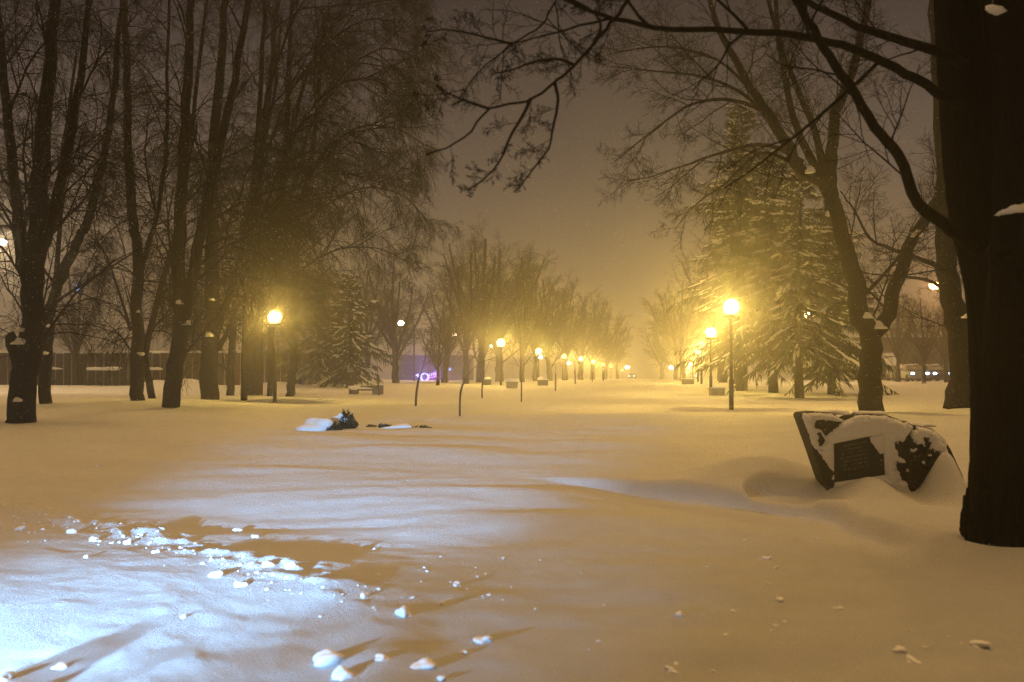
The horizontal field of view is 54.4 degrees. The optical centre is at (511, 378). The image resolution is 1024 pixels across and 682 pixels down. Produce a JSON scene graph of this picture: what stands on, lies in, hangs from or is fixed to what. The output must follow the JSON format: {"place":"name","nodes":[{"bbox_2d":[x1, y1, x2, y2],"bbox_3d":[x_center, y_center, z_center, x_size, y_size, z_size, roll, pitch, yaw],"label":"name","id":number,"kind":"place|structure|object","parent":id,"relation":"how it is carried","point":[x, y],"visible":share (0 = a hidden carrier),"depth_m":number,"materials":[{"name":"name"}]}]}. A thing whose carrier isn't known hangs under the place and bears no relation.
{"place":"outdoors","nodes":[
{"label":"outdoors","id":0,"kind":"place"},
{"bbox_2d":[416,373,436,379],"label":"neon sign","id":1,"kind":"object","parent":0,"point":[426,374],"visible":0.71,"depth_m":103.39,"materials":[{"name":"purple"}]},
{"bbox_2d":[0,0,966,530],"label":"falling snow","id":2,"kind":"structure","parent":0,"point":[506,236],"depth_m":15.02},
{"bbox_2d":[0,0,992,378],"label":"sky","id":3,"kind":"structure","parent":0,"point":[624,244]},
{"bbox_2d":[0,379,1023,681],"bbox_3d":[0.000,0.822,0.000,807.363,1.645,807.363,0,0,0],"label":"ground","id":4,"kind":"structure","parent":0,"point":[620,539],"depth_m":9.04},
{"bbox_2d":[0,238,8,244],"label":"street lamp","id":5,"kind":"object","parent":4,"relation":"on","point":[3,242],"visible":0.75,"depth_m":49.89,"materials":[{"name":"metal"}]},
{"bbox_2d":[0,670,15,681],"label":"snow lump","id":6,"kind":"object","parent":4,"relation":"on","point":[6,676],"visible":1,"depth_m":4.79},
{"bbox_2d":[14,526,25,529],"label":"snow lump","id":7,"kind":"object","parent":4,"relation":"on","point":[21,528],"visible":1,"depth_m":9.58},
{"bbox_2d":[37,367,63,384],"bbox_3d":[-28.359,-0.207,59.996,2.616,1.211,2.249,0,0,0],"label":"hedge","id":8,"kind":"object","parent":4,"relation":"on","point":[56,381],"visible":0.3,"depth_m":60.09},
{"bbox_2d":[51,662,67,668],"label":"snow lump","id":9,"kind":"object","parent":4,"relation":"on","point":[61,665],"visible":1,"depth_m":4.98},
{"bbox_2d":[66,529,76,532],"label":"snow lump","id":10,"kind":"object","parent":4,"relation":"on","point":[71,531],"visible":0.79,"depth_m":9.44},
{"bbox_2d":[43,255,123,384],"bbox_3d":[-27.275,-3.690,61.962,7.133,8.834,5.167,-5,1,35],"label":"bare tree","id":11,"kind":"object","parent":4,"relation":"on","point":[79,374],"visible":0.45,"depth_m":61.69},
{"bbox_2d":[0,0,174,403],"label":"bare tree","id":12,"kind":"object","parent":4,"relation":"on","point":[44,385],"visible":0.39,"depth_m":30.86,"materials":[{"name":"brown plant"}]},
{"bbox_2d":[0,0,175,423],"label":"bare tree","id":13,"kind":"object","parent":4,"relation":"on","point":[22,391],"visible":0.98,"depth_m":21.87,"materials":[{"name":"brown plant"}]},
{"bbox_2d":[89,536,98,541],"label":"snow lump","id":14,"kind":"object","parent":4,"relation":"on","point":[93,539],"visible":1,"depth_m":8.93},
{"bbox_2d":[83,367,129,385],"bbox_3d":[-24.477,-0.131,60.231,2.999,1.167,2.521,0,0,0],"label":"hedge","id":15,"kind":"object","parent":4,"relation":"on","point":[101,369],"visible":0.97,"depth_m":59.92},
{"bbox_2d":[62,0,237,400],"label":"bare tree","id":16,"kind":"object","parent":4,"relation":"on","point":[136,353],"visible":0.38,"depth_m":32.87,"materials":[{"name":"brown plant"}]},
{"bbox_2d":[144,366,164,381],"bbox_3d":[-22.009,-0.164,60.401,2.114,1.197,1.980,0,0,0],"label":"hedge","id":17,"kind":"object","parent":4,"relation":"on","point":[155,368],"visible":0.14,"depth_m":60.23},
{"bbox_2d":[0,350,311,385],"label":"board fence","id":18,"kind":"object","parent":4,"relation":"on","point":[66,373],"visible":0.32,"depth_m":61.98,"materials":[{"name":"brown wood"}]},
{"bbox_2d":[86,0,255,398],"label":"bare tree","id":19,"kind":"object","parent":4,"relation":"on","point":[149,384],"visible":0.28,"depth_m":36.90,"materials":[{"name":"brown plant"}]},
{"bbox_2d":[152,266,241,353],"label":"bare tree","id":20,"kind":"object","parent":4,"relation":"on","point":[199,340],"visible":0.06,"depth_m":65.51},
{"bbox_2d":[208,571,222,577],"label":"snow lump","id":21,"kind":"object","parent":4,"relation":"on","point":[216,574],"visible":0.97,"depth_m":7.22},
{"bbox_2d":[105,0,347,407],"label":"bare tree","id":22,"kind":"object","parent":4,"relation":"on","point":[181,299],"visible":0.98,"depth_m":28.86,"materials":[{"name":"brown plant"}]},
{"bbox_2d":[143,8,334,395],"bbox_3d":[-12.015,-7.264,43.409,8.727,17.371,6.200,0,0,-18],"label":"bare tree","id":23,"kind":"object","parent":4,"relation":"on","point":[230,390],"visible":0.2,"depth_m":42.87,"materials":[{"name":"brown plant"}]},
{"bbox_2d":[234,581,247,586],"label":"snow lump","id":24,"kind":"object","parent":4,"relation":"on","point":[238,584],"visible":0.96,"depth_m":6.90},
{"bbox_2d":[142,0,341,399],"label":"bare tree","id":25,"kind":"object","parent":4,"relation":"on","point":[208,384],"visible":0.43,"depth_m":36.84,"materials":[{"name":"brown plant"}]},
{"bbox_2d":[147,0,358,394],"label":"bare tree","id":26,"kind":"object","parent":4,"relation":"on","point":[255,371],"visible":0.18,"depth_m":45.85,"materials":[{"name":"brown plant"}]},
{"bbox_2d":[261,561,274,566],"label":"snow lump","id":27,"kind":"object","parent":4,"relation":"on","point":[266,563],"visible":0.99,"depth_m":7.58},
{"bbox_2d":[268,322,280,401],"bbox_3d":[-8.507,-0.648,35.700,0.490,3.600,0.490,0,0,0],"label":"park lamp","id":28,"kind":"object","parent":4,"relation":"on","point":[273,324],"visible":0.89,"depth_m":35.65,"materials":[{"name":"metal"}]},
{"bbox_2d":[284,562,298,568],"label":"snow lump","id":29,"kind":"object","parent":4,"relation":"on","point":[291,565],"visible":1,"depth_m":7.41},
{"bbox_2d":[221,18,379,396],"bbox_3d":[-9.059,-7.495,43.949,7.606,17.808,7.606,0,0,-43],"label":"bare tree","id":30,"kind":"object","parent":4,"relation":"on","point":[293,344],"visible":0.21,"depth_m":43.56,"materials":[{"name":"brown plant"}]},
{"bbox_2d":[276,252,341,382],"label":"bare tree","id":31,"kind":"object","parent":4,"relation":"on","point":[309,332],"visible":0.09,"depth_m":73.94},
{"bbox_2d":[137,0,483,400],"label":"bare tree","id":32,"kind":"object","parent":4,"relation":"on","point":[325,42],"visible":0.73,"depth_m":33.30,"materials":[{"name":"brown plant"}]},
{"bbox_2d":[276,265,353,386],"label":"fir tree","id":33,"kind":"object","parent":4,"relation":"on","point":[310,371],"visible":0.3,"depth_m":57.51,"materials":[{"name":"green plant"}]},
{"bbox_2d":[295,417,343,430],"bbox_3d":[-3.848,0.920,19.940,0.980,0.274,0.542,0,0,-14],"label":"evergreen shrub","id":34,"kind":"object","parent":4,"relation":"on","point":[316,424],"visible":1,"depth_m":19.79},
{"bbox_2d":[313,648,343,666],"bbox_3d":[-0.931,1.413,5.031,0.163,0.077,0.154,-8,-1,0],"label":"snow lump","id":35,"kind":"object","parent":4,"relation":"on","point":[325,657],"visible":0.96,"depth_m":4.98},
{"bbox_2d":[185,0,476,395],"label":"bare tree","id":36,"kind":"object","parent":4,"relation":"on","point":[401,127],"visible":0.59,"depth_m":37.08,"materials":[{"name":"brown plant"}]},
{"bbox_2d":[312,311,363,384],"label":"fir tree","id":37,"kind":"object","parent":4,"relation":"on","point":[330,333],"visible":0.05,"depth_m":63.84,"materials":[{"name":"green plant"}]},
{"bbox_2d":[332,665,354,679],"bbox_3d":[-0.811,1.421,4.814,0.112,0.074,0.120,11,-2,-7],"label":"snow lump","id":38,"kind":"object","parent":4,"relation":"on","point":[341,672],"visible":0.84,"depth_m":4.78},
{"bbox_2d":[330,409,358,428],"bbox_3d":[-3.492,0.833,20.790,0.605,0.420,0.463,0,0,0],"label":"evergreen shrub","id":39,"kind":"object","parent":4,"relation":"on","point":[346,420],"visible":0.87,"depth_m":20.70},
{"bbox_2d":[300,272,395,387],"bbox_3d":[-8.859,-2.196,55.873,5.352,7.666,4.822,0,0,15],"label":"fir tree","id":40,"kind":"object","parent":4,"relation":"on","point":[352,321],"visible":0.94,"depth_m":55.67,"materials":[{"name":"green plant"}]},
{"bbox_2d":[360,592,369,597],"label":"snow lump","id":41,"kind":"object","parent":4,"relation":"on","point":[365,594],"visible":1,"depth_m":6.50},
{"bbox_2d":[348,383,383,394],"bbox_3d":[-6.940,0.579,46.966,1.690,0.696,0.679,0,0,0],"label":"park bench","id":42,"kind":"object","parent":4,"relation":"on","point":[357,389],"visible":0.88,"depth_m":46.75,"materials":[{"name":"wood"}]},
{"bbox_2d":[331,253,407,380],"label":"bare tree","id":43,"kind":"object","parent":4,"relation":"on","point":[366,323],"visible":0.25,"depth_m":77.55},
{"bbox_2d":[365,343,379,395],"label":"sapling","id":44,"kind":"object","parent":4,"relation":"on","point":[377,373],"visible":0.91,"depth_m":45.97,"materials":[{"name":"brown plant"}]},
{"bbox_2d":[374,654,389,660],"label":"snow lump","id":45,"kind":"object","parent":4,"relation":"on","point":[381,657],"visible":1,"depth_m":5.01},
{"bbox_2d":[341,247,442,382],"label":"bare tree","id":46,"kind":"object","parent":4,"relation":"on","point":[388,326],"visible":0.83,"depth_m":69.79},
{"bbox_2d":[395,605,411,617],"bbox_3d":[-0.652,1.401,5.963,0.106,0.085,0.106,0,0,36],"label":"snow lump","id":47,"kind":"object","parent":4,"relation":"on","point":[403,611],"visible":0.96,"depth_m":5.92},
{"bbox_2d":[380,423,431,428],"bbox_3d":[-2.245,1.013,21.016,1.122,0.141,0.612,0,0,0],"label":"evergreen shrub","id":48,"kind":"object","parent":4,"relation":"on","point":[404,425],"visible":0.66,"depth_m":20.80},
{"bbox_2d":[398,321,414,380],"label":"street lamp","id":49,"kind":"object","parent":4,"relation":"on","point":[413,357],"visible":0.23,"depth_m":91.94,"materials":[{"name":"metal"}]},
{"bbox_2d":[410,658,436,668],"bbox_3d":[-0.447,1.432,4.988,0.126,0.038,0.160,4,8,38],"label":"snow lump","id":50,"kind":"object","parent":4,"relation":"on","point":[425,663],"visible":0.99,"depth_m":4.97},
{"bbox_2d":[415,344,434,405],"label":"sapling","id":51,"kind":"object","parent":4,"relation":"on","point":[416,391],"visible":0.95,"depth_m":31.98,"materials":[{"name":"brown plant"}]},
{"bbox_2d":[399,355,474,379],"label":"shop pavilion","id":52,"kind":"structure","parent":4,"relation":"on","point":[405,370],"depth_m":103.94,"materials":[{"name":"purple glass"}]},
{"bbox_2d":[402,362,419,375],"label":"window","id":53,"kind":"structure","parent":52,"relation":"in","point":[407,367],"depth_m":103.91,"materials":[{"name":"purple glass"}]},
{"bbox_2d":[426,362,442,375],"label":"window","id":54,"kind":"structure","parent":52,"relation":"in","point":[428,365],"depth_m":103.91,"materials":[{"name":"purple glass"}]},
{"bbox_2d":[450,362,463,375],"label":"window","id":55,"kind":"structure","parent":52,"relation":"in","point":[457,370],"depth_m":103.91,"materials":[{"name":"grey glass"}]},
{"bbox_2d":[414,311,467,385],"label":"bare tree","id":56,"kind":"object","parent":4,"relation":"on","point":[436,355],"visible":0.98,"depth_m":59.89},
{"bbox_2d":[437,675,445,680],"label":"snow lump","id":57,"kind":"object","parent":4,"relation":"on","point":[440,677],"visible":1,"depth_m":4.81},
{"bbox_2d":[415,267,480,381],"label":"bare tree","id":58,"kind":"object","parent":4,"relation":"on","point":[444,377],"visible":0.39,"depth_m":75.83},
{"bbox_2d":[429,225,508,383],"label":"bare tree","id":59,"kind":"object","parent":4,"relation":"on","point":[469,319],"visible":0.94,"depth_m":65.75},
{"bbox_2d":[459,347,500,415],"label":"sapling","id":60,"kind":"object","parent":4,"relation":"on","point":[464,380],"visible":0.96,"depth_m":24.98,"materials":[{"name":"brown plant"}]},
{"bbox_2d":[473,636,492,643],"bbox_3d":[-0.165,1.453,5.545,0.114,0.041,0.114,4,-11,-44],"label":"snow lump","id":61,"kind":"object","parent":4,"relation":"on","point":[481,640],"visible":1,"depth_m":5.51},
{"bbox_2d":[430,214,540,381],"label":"bare tree","id":62,"kind":"object","parent":4,"relation":"on","point":[503,315],"visible":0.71,"depth_m":74.43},
{"bbox_2d":[481,346,492,397],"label":"sapling","id":63,"kind":"object","parent":4,"relation":"on","point":[482,381],"visible":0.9,"depth_m":43.97,"materials":[{"name":"brown plant"}]},
{"bbox_2d":[483,377,491,384],"bbox_3d":[-1.566,0.208,63.002,0.570,0.622,0.584,0,0,0],"label":"planter","id":64,"kind":"object","parent":4,"relation":"on","point":[487,380],"visible":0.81,"depth_m":62.74,"materials":[{"name":"concrete"}]},
{"bbox_2d":[437,229,558,381],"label":"bare tree","id":65,"kind":"object","parent":4,"relation":"on","point":[497,341],"visible":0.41,"depth_m":82.90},
{"bbox_2d":[497,346,504,384],"bbox_3d":[-0.680,-0.858,61.000,0.490,3.165,0.490,0,0,0],"label":"park lamp","id":66,"kind":"object","parent":4,"relation":"on","point":[500,347],"visible":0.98,"depth_m":60.95,"materials":[{"name":"metal"}]},
{"bbox_2d":[506,378,517,387],"bbox_3d":[0.000,0.324,55.993,0.707,0.682,0.593,0,0,0],"label":"planter","id":67,"kind":"object","parent":4,"relation":"on","point":[511,382],"visible":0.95,"depth_m":55.74,"materials":[{"name":"concrete"}]},
{"bbox_2d":[514,321,533,401],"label":"sapling","id":68,"kind":"object","parent":4,"relation":"on","point":[520,363],"visible":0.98,"depth_m":35.99,"materials":[{"name":"brown plant"}]},
{"bbox_2d":[496,250,555,381],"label":"bare tree","id":69,"kind":"object","parent":4,"relation":"on","point":[522,327],"visible":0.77,"depth_m":77.97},
{"bbox_2d":[510,260,564,380],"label":"bare tree","id":70,"kind":"object","parent":4,"relation":"on","point":[535,365],"visible":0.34,"depth_m":89.80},
{"bbox_2d":[537,376,548,385],"bbox_3d":[1.872,0.219,60.017,0.725,0.686,0.619,0,0,0],"label":"planter","id":71,"kind":"object","parent":4,"relation":"on","point":[541,381],"visible":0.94,"depth_m":59.74,"materials":[{"name":"concrete"}]},
{"bbox_2d":[514,264,584,380],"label":"bare tree","id":72,"kind":"object","parent":4,"relation":"on","point":[557,327],"visible":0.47,"depth_m":95.63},
{"bbox_2d":[534,267,592,379],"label":"bare tree","id":73,"kind":"object","parent":4,"relation":"on","point":[576,326],"visible":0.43,"depth_m":107.54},
{"bbox_2d":[562,358,565,380],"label":"park lamp","id":74,"kind":"object","parent":4,"relation":"on","point":[564,359],"visible":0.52,"depth_m":98.95,"materials":[{"name":"metal"}]},
{"bbox_2d":[573,345,579,383],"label":"sapling","id":75,"kind":"object","parent":4,"relation":"on","point":[574,371],"visible":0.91,"depth_m":65.99,"materials":[{"name":"brown plant"}]},
{"bbox_2d":[558,285,611,379],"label":"bare tree","id":76,"kind":"object","parent":4,"relation":"on","point":[583,344],"visible":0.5,"depth_m":121.50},
{"bbox_2d":[567,294,630,379],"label":"bare tree","id":77,"kind":"object","parent":4,"relation":"on","point":[600,349],"visible":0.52,"depth_m":137.69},
{"bbox_2d":[587,300,628,378],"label":"bare tree","id":78,"kind":"object","parent":4,"relation":"on","point":[612,350],"visible":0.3,"depth_m":159.60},
{"bbox_2d":[600,321,633,378],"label":"bare tree","id":79,"kind":"object","parent":4,"relation":"on","point":[616,362],"visible":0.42,"depth_m":189.99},
{"bbox_2d":[628,372,636,378],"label":"parked car","id":80,"kind":"object","parent":4,"relation":"on","point":[632,375],"visible":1,"depth_m":238.46,"materials":[{"name":"paint"}]},
{"bbox_2d":[635,315,673,378],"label":"bare tree","id":81,"kind":"object","parent":4,"relation":"on","point":[659,344],"visible":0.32,"depth_m":169.67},
{"bbox_2d":[638,287,701,379],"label":"bare tree","id":82,"kind":"object","parent":4,"relation":"on","point":[675,361],"visible":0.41,"depth_m":129.82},
{"bbox_2d":[664,665,678,673],"bbox_3d":[0.822,1.499,5.123,0.080,0.024,0.081,11,7,11],"label":"snow lump","id":83,"kind":"object","parent":4,"relation":"on","point":[670,669],"visible":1,"depth_m":5.12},
{"bbox_2d":[648,262,703,380],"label":"bare tree","id":84,"kind":"object","parent":4,"relation":"on","point":[679,343],"visible":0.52,"depth_m":97.74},
{"bbox_2d":[675,611,683,616],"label":"snow lump","id":85,"kind":"object","parent":4,"relation":"on","point":[678,614],"visible":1,"depth_m":6.17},
{"bbox_2d":[681,378,694,383],"bbox_3d":[11.300,0.241,64.000,0.798,0.554,0.580,0,0,0],"label":"planter","id":86,"kind":"object","parent":4,"relation":"on","point":[687,380],"visible":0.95,"depth_m":63.74,"materials":[{"name":"concrete"}]},
{"bbox_2d":[698,348,704,383],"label":"park lamp","id":87,"kind":"object","parent":4,"relation":"on","point":[701,379],"visible":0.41,"depth_m":65.76,"materials":[{"name":"metal"}]},
{"bbox_2d":[674,229,732,382],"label":"bare tree","id":88,"kind":"object","parent":4,"relation":"on","point":[714,325],"visible":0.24,"depth_m":71.94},
{"bbox_2d":[680,231,732,380],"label":"fir tree","id":89,"kind":"object","parent":4,"relation":"on","point":[692,337],"visible":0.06,"depth_m":89.90,"materials":[{"name":"green plant"}]},
{"bbox_2d":[706,336,715,387],"bbox_3d":[9.486,-0.669,47.500,0.490,3.547,0.490,0,0,0],"label":"park lamp","id":90,"kind":"object","parent":4,"relation":"on","point":[710,338],"visible":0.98,"depth_m":47.45,"materials":[{"name":"metal"}]},
{"bbox_2d":[406,0,1023,547],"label":"bare tree","id":91,"kind":"object","parent":4,"relation":"on","point":[976,50],"visible":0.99,"depth_m":8.33,"materials":[{"name":"brown plant"}]},
{"bbox_2d":[708,386,725,395],"bbox_3d":[9.564,0.645,46.500,0.743,0.567,0.580,0,0,0],"label":"planter","id":92,"kind":"object","parent":4,"relation":"on","point":[716,391],"visible":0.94,"depth_m":46.24,"materials":[{"name":"concrete"}]},
{"bbox_2d":[724,313,738,409],"bbox_3d":[6.741,-0.599,30.600,0.490,3.698,0.490,0,0,0],"label":"park lamp","id":93,"kind":"object","parent":4,"relation":"on","point":[730,316],"visible":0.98,"depth_m":30.55,"materials":[{"name":"metal"}]},
{"bbox_2d":[687,186,787,383],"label":"fir tree","id":94,"kind":"object","parent":4,"relation":"on","point":[728,234],"visible":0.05,"depth_m":65.92,"materials":[{"name":"green plant"}]},
{"bbox_2d":[664,99,819,390],"bbox_3d":[11.703,-6.760,52.621,7.476,15.404,6.826,0,0,0],"label":"fir tree","id":95,"kind":"object","parent":4,"relation":"on","point":[725,305],"visible":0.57,"depth_m":51.76,"materials":[{"name":"green plant"}]},
{"bbox_2d":[696,149,840,392],"bbox_3d":[13.378,-5.273,50.323,8.386,12.589,5.816,0,0,0],"label":"fir tree","id":96,"kind":"object","parent":4,"relation":"on","point":[756,239],"visible":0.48,"depth_m":49.84,"materials":[{"name":"green plant"}]},
{"bbox_2d":[585,0,961,411],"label":"bare tree","id":97,"kind":"object","parent":4,"relation":"on","point":[864,324],"visible":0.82,"depth_m":26.74,"materials":[{"name":"brown plant"}]},
{"bbox_2d":[699,171,896,397],"bbox_3d":[12.252,-4.177,42.748,8.308,10.655,7.686,0,0,0],"label":"fir tree","id":98,"kind":"object","parent":4,"relation":"on","point":[789,294],"visible":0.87,"depth_m":42.72,"materials":[{"name":"green plant"}]},
{"bbox_2d":[774,196,898,396],"bbox_3d":[15.729,-3.802,47.926,5.654,10.233,5.120,0,0,28],"label":"fir tree","id":99,"kind":"object","parent":4,"relation":"on","point":[845,324],"visible":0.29,"depth_m":47.54,"materials":[{"name":"green plant"}]},
{"bbox_2d":[802,335,948,379],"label":"long building","id":100,"kind":"structure","parent":4,"relation":"on","point":[889,352],"depth_m":112.00,"materials":[{"name":"brown glass"}]},
{"bbox_2d":[882,352,896,366],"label":"window","id":101,"kind":"structure","parent":100,"relation":"in","point":[887,353],"depth_m":111.89,"materials":[{"name":"beige"}]},
{"bbox_2d":[910,352,921,364],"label":"window","id":102,"kind":"structure","parent":100,"relation":"in","point":[912,360],"depth_m":111.89,"materials":[{"name":"brown glass"}]},
{"bbox_2d":[939,355,948,366],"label":"window","id":103,"kind":"structure","parent":100,"relation":"in","point":[941,361],"depth_m":111.89,"materials":[{"name":"brown glass"}]},
{"bbox_2d":[793,410,962,492],"bbox_3d":[4.591,1.073,12.342,2.107,1.368,0.426,0,0,0],"label":"memorial stone","id":104,"kind":"object","parent":4,"relation":"on","point":[869,440],"visible":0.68,"depth_m":12.19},
{"bbox_2d":[813,0,969,408],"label":"bare tree","id":105,"kind":"object","parent":4,"relation":"on","point":[957,391],"visible":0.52,"depth_m":29.72,"materials":[{"name":"brown plant"}]},
{"bbox_2d":[891,645,906,652],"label":"snow lump","id":106,"kind":"object","parent":4,"relation":"on","point":[898,649],"visible":1,"depth_m":5.27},
{"bbox_2d":[876,288,922,381],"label":"bare tree","id":107,"kind":"object","parent":4,"relation":"on","point":[897,333],"visible":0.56,"depth_m":81.76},
{"bbox_2d":[886,364,914,380],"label":"parked car","id":108,"kind":"object","parent":4,"relation":"on","point":[890,375],"visible":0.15,"depth_m":91.77,"materials":[{"name":"paint"}]},
{"bbox_2d":[906,655,921,663],"bbox_3d":[2.062,1.445,5.102,0.086,0.028,0.086,11,7,25],"label":"snow lump","id":109,"kind":"object","parent":4,"relation":"on","point":[910,658],"visible":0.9,"depth_m":5.09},
{"bbox_2d":[900,363,930,381],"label":"parked car","id":110,"kind":"object","parent":4,"relation":"on","point":[915,372],"visible":0.79,"depth_m":84.76,"materials":[{"name":"paint"}]},
{"bbox_2d":[895,293,944,383],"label":"bare tree","id":111,"kind":"object","parent":4,"relation":"on","point":[923,351],"visible":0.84,"depth_m":67.97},
{"bbox_2d":[920,364,943,380],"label":"parked car","id":112,"kind":"object","parent":4,"relation":"on","point":[937,372],"visible":0.58,"depth_m":87.03,"materials":[{"name":"paint"}]},
{"bbox_2d":[916,287,965,381],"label":"bare tree","id":113,"kind":"object","parent":4,"relation":"on","point":[945,354],"visible":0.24,"depth_m":73.96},
{"bbox_2d":[969,640,990,647],"bbox_3d":[2.557,1.450,5.440,0.106,0.039,0.108,-11,-9,17],"label":"snow lump","id":114,"kind":"object","parent":4,"relation":"on","point":[978,643],"visible":1,"depth_m":5.42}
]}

